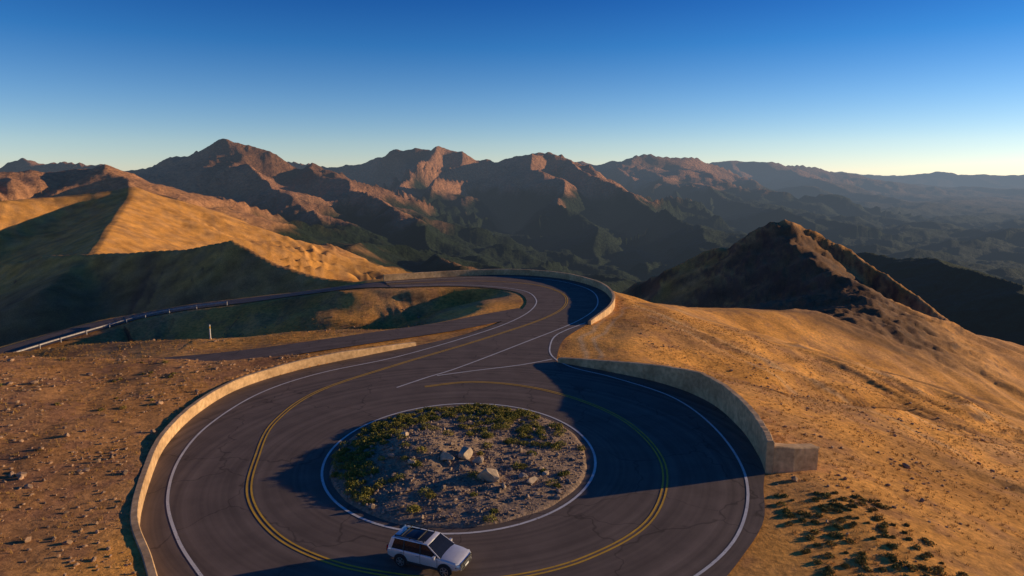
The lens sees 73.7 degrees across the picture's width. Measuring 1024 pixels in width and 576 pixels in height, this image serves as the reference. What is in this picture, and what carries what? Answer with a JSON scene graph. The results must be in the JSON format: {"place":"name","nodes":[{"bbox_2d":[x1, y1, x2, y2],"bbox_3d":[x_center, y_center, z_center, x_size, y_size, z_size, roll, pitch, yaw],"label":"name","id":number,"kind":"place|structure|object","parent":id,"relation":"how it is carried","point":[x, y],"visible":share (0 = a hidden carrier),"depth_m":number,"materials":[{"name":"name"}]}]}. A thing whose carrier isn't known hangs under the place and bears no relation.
{"place":"outdoors","nodes":[
{"label":"outdoors","id":0,"kind":"place"},
{"bbox_2d":[0,282,417,352],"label":"mountain road","id":1,"kind":"structure","parent":0,"point":[34,342],"depth_m":143.02,"materials":[{"name":"grey asphalt"}]},
{"bbox_2d":[160,308,540,360],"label":"side road","id":2,"kind":"structure","parent":0,"point":[375,337],"depth_m":96.24,"materials":[{"name":"grey asphalt"}]},
{"bbox_2d":[140,275,764,575],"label":"asphalt road","id":3,"kind":"structure","parent":0,"point":[692,528],"depth_m":53.80,"materials":[{"name":"grey asphalt"}]},
{"bbox_2d":[130,342,415,575],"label":"parapet wall","id":4,"kind":"structure","parent":3,"relation":"on","point":[176,424],"depth_m":65.25,"materials":[{"name":"concrete"}]},
{"bbox_2d":[395,555,405,566],"bbox_3d":[-6.543,16.097,40.375,0.750,0.750,0.260,4,10,22],"label":"tyre","id":5,"kind":"object","parent":3,"relation":"on","point":[402,557],"visible":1,"depth_m":40.22,"materials":[{"name":"rubber"}]},
{"bbox_2d":[387,544,471,571],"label":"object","id":6,"kind":"object","parent":3,"relation":"on","point":[453,555],"visible":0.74,"depth_m":39.73,"materials":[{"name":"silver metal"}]},
{"bbox_2d":[388,537,394,547],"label":"pillar","id":7,"kind":"structure","parent":6,"relation":"on","point":[391,542],"depth_m":40.48,"materials":[{"name":"silver metal"}]},
{"bbox_2d":[391,534,453,558],"bbox_3d":[-5.394,15.066,40.682,3.483,0.580,1.791,4,10,22],"label":"window glass","id":8,"kind":"object","parent":6,"relation":"on","point":[439,545],"visible":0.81,"depth_m":40.05,"materials":[{"name":"black glass"}]},
{"bbox_2d":[392,525,439,544],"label":"roof","id":9,"kind":"structure","parent":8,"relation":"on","point":[428,541],"depth_m":40.40,"materials":[{"name":"silver metal"}]},
{"bbox_2d":[395,534,424,541],"bbox_3d":[-6.028,14.709,40.159,2.000,0.050,0.050,4,10,22],"label":"roof rail","id":10,"kind":"object","parent":9,"relation":"attached to","point":[409,538],"visible":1,"depth_m":40.15,"materials":[{"name":"metal"}]},
{"bbox_2d":[400,527,434,541],"bbox_3d":[-5.674,14.675,40.731,1.809,0.035,1.181,4,10,22],"label":"sunroof","id":11,"kind":"object","parent":9,"relation":"attached to","point":[414,533],"visible":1,"depth_m":40.75,"materials":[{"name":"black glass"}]},
{"bbox_2d":[406,524,434,530],"bbox_3d":[-5.534,14.505,41.366,2.000,0.050,0.050,4,10,22],"label":"roof rail","id":12,"kind":"object","parent":9,"relation":"attached to","point":[420,527],"visible":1,"depth_m":41.37,"materials":[{"name":"metal"}]},
{"bbox_2d":[407,561,437,570],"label":"sill","id":13,"kind":"structure","parent":6,"relation":"attached to","point":[421,565],"depth_m":39.72,"materials":[{"name":"black plastic"}]},
{"bbox_2d":[437,564,451,574],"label":"wheel arch","id":14,"kind":"structure","parent":6,"relation":"attached to","point":[447,566],"depth_m":39.07,"materials":[{"name":"black plastic"}]},
{"bbox_2d":[438,566,449,575],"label":"tyre","id":15,"kind":"object","parent":3,"relation":"on","point":[446,568],"visible":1,"depth_m":39.12,"materials":[{"name":"rubber"}]},
{"bbox_2d":[166,277,748,575],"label":"road markings","id":16,"kind":"object","parent":3,"relation":"on","point":[191,562],"visible":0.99,"depth_m":51.33,"materials":[{"name":"white paint"}]},
{"bbox_2d":[330,406,586,527],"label":"traffic island","id":17,"kind":"structure","parent":3,"relation":"on","point":[463,512],"depth_m":51.21,"materials":[{"name":"soil"}]},
{"bbox_2d":[440,451,453,459],"bbox_3d":[-4.995,13.061,53.200,1.160,0.689,0.988,1,10,8],"label":"boulder","id":18,"kind":"object","parent":17,"relation":"on","point":[444,455],"visible":1,"depth_m":52.88,"materials":[{"name":"stone"}]},
{"bbox_2d":[330,403,585,522],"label":"island shrubs","id":19,"kind":"object","parent":17,"relation":"on","point":[499,413],"visible":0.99,"depth_m":58.07,"materials":[{"name":"green plant"}]},
{"bbox_2d":[333,405,585,524],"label":"gravel","id":20,"kind":"structure","parent":17,"relation":"on","point":[443,487],"depth_m":52.63,"materials":[{"name":"gravel"}]},
{"bbox_2d":[458,446,472,459],"bbox_3d":[-3.671,13.118,53.969,0.974,0.921,1.726,3,10,15],"label":"boulder","id":21,"kind":"object","parent":17,"relation":"on","point":[465,452],"visible":0.98,"depth_m":53.56,"materials":[{"name":"stone"}]},
{"bbox_2d":[472,456,483,463],"bbox_3d":[-2.640,13.370,53.122,0.985,0.607,0.795,-2,10,-12],"label":"boulder","id":22,"kind":"object","parent":17,"relation":"on","point":[479,459],"visible":1,"depth_m":52.91,"materials":[{"name":"stone"}]},
{"bbox_2d":[476,468,499,481],"bbox_3d":[-1.875,13.943,50.928,1.927,1.291,1.454,0,10,0],"label":"boulder","id":23,"kind":"object","parent":17,"relation":"on","point":[489,474],"visible":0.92,"depth_m":50.44,"materials":[{"name":"stone"}]},
{"bbox_2d":[518,473,527,477],"bbox_3d":[0.834,14.266,51.586,0.739,0.524,0.836,-5,11,-28],"label":"boulder","id":24,"kind":"object","parent":17,"relation":"on","point":[522,475],"visible":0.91,"depth_m":51.33,"materials":[{"name":"stone"}]},
{"bbox_2d":[527,476,537,483],"bbox_3d":[1.445,14.282,50.642,0.580,0.501,0.966,6,11,32],"label":"boulder","id":25,"kind":"object","parent":17,"relation":"on","point":[531,480],"visible":1,"depth_m":50.47,"materials":[{"name":"stone"}]},
{"bbox_2d":[383,269,614,324],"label":"parapet wall","id":26,"kind":"structure","parent":3,"relation":"on","point":[609,308],"depth_m":150.23,"materials":[{"name":"concrete"}]},
{"bbox_2d":[558,357,774,473],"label":"parapet wall","id":27,"kind":"structure","parent":3,"relation":"on","point":[738,410],"depth_m":69.45,"materials":[{"name":"concrete"}]},
{"bbox_2d":[0,139,1023,575],"bbox_3d":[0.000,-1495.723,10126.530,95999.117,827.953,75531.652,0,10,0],"label":"mountain terrain","id":28,"kind":"structure","parent":0,"point":[916,281],"depth_m":393.00,"materials":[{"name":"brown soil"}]},
{"bbox_2d":[16,302,226,351],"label":"guard rail","id":29,"kind":"object","parent":28,"relation":"on","point":[117,322],"visible":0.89,"depth_m":141.26,"materials":[{"name":"metal"}]},
{"bbox_2d":[0,358,968,575],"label":"alpine shrubs","id":30,"kind":"object","parent":28,"relation":"on","point":[882,527],"visible":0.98,"depth_m":44.34,"materials":[{"name":"green plant"}]},
{"bbox_2d":[0,305,1020,575],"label":"scattered rocks","id":31,"kind":"object","parent":28,"relation":"on","point":[82,471],"visible":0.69,"depth_m":58.79,"materials":[{"name":"brown stone"}]},
{"bbox_2d":[773,443,818,472],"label":"parapet wall","id":32,"kind":"structure","parent":28,"relation":"on","point":[794,457],"depth_m":53.36,"materials":[{"name":"concrete"}]},
{"bbox_2d":[0,0,1023,175],"label":"sky","id":33,"kind":"structure","parent":0,"point":[863,87],"materials":[{"name":"blue"}]}
]}

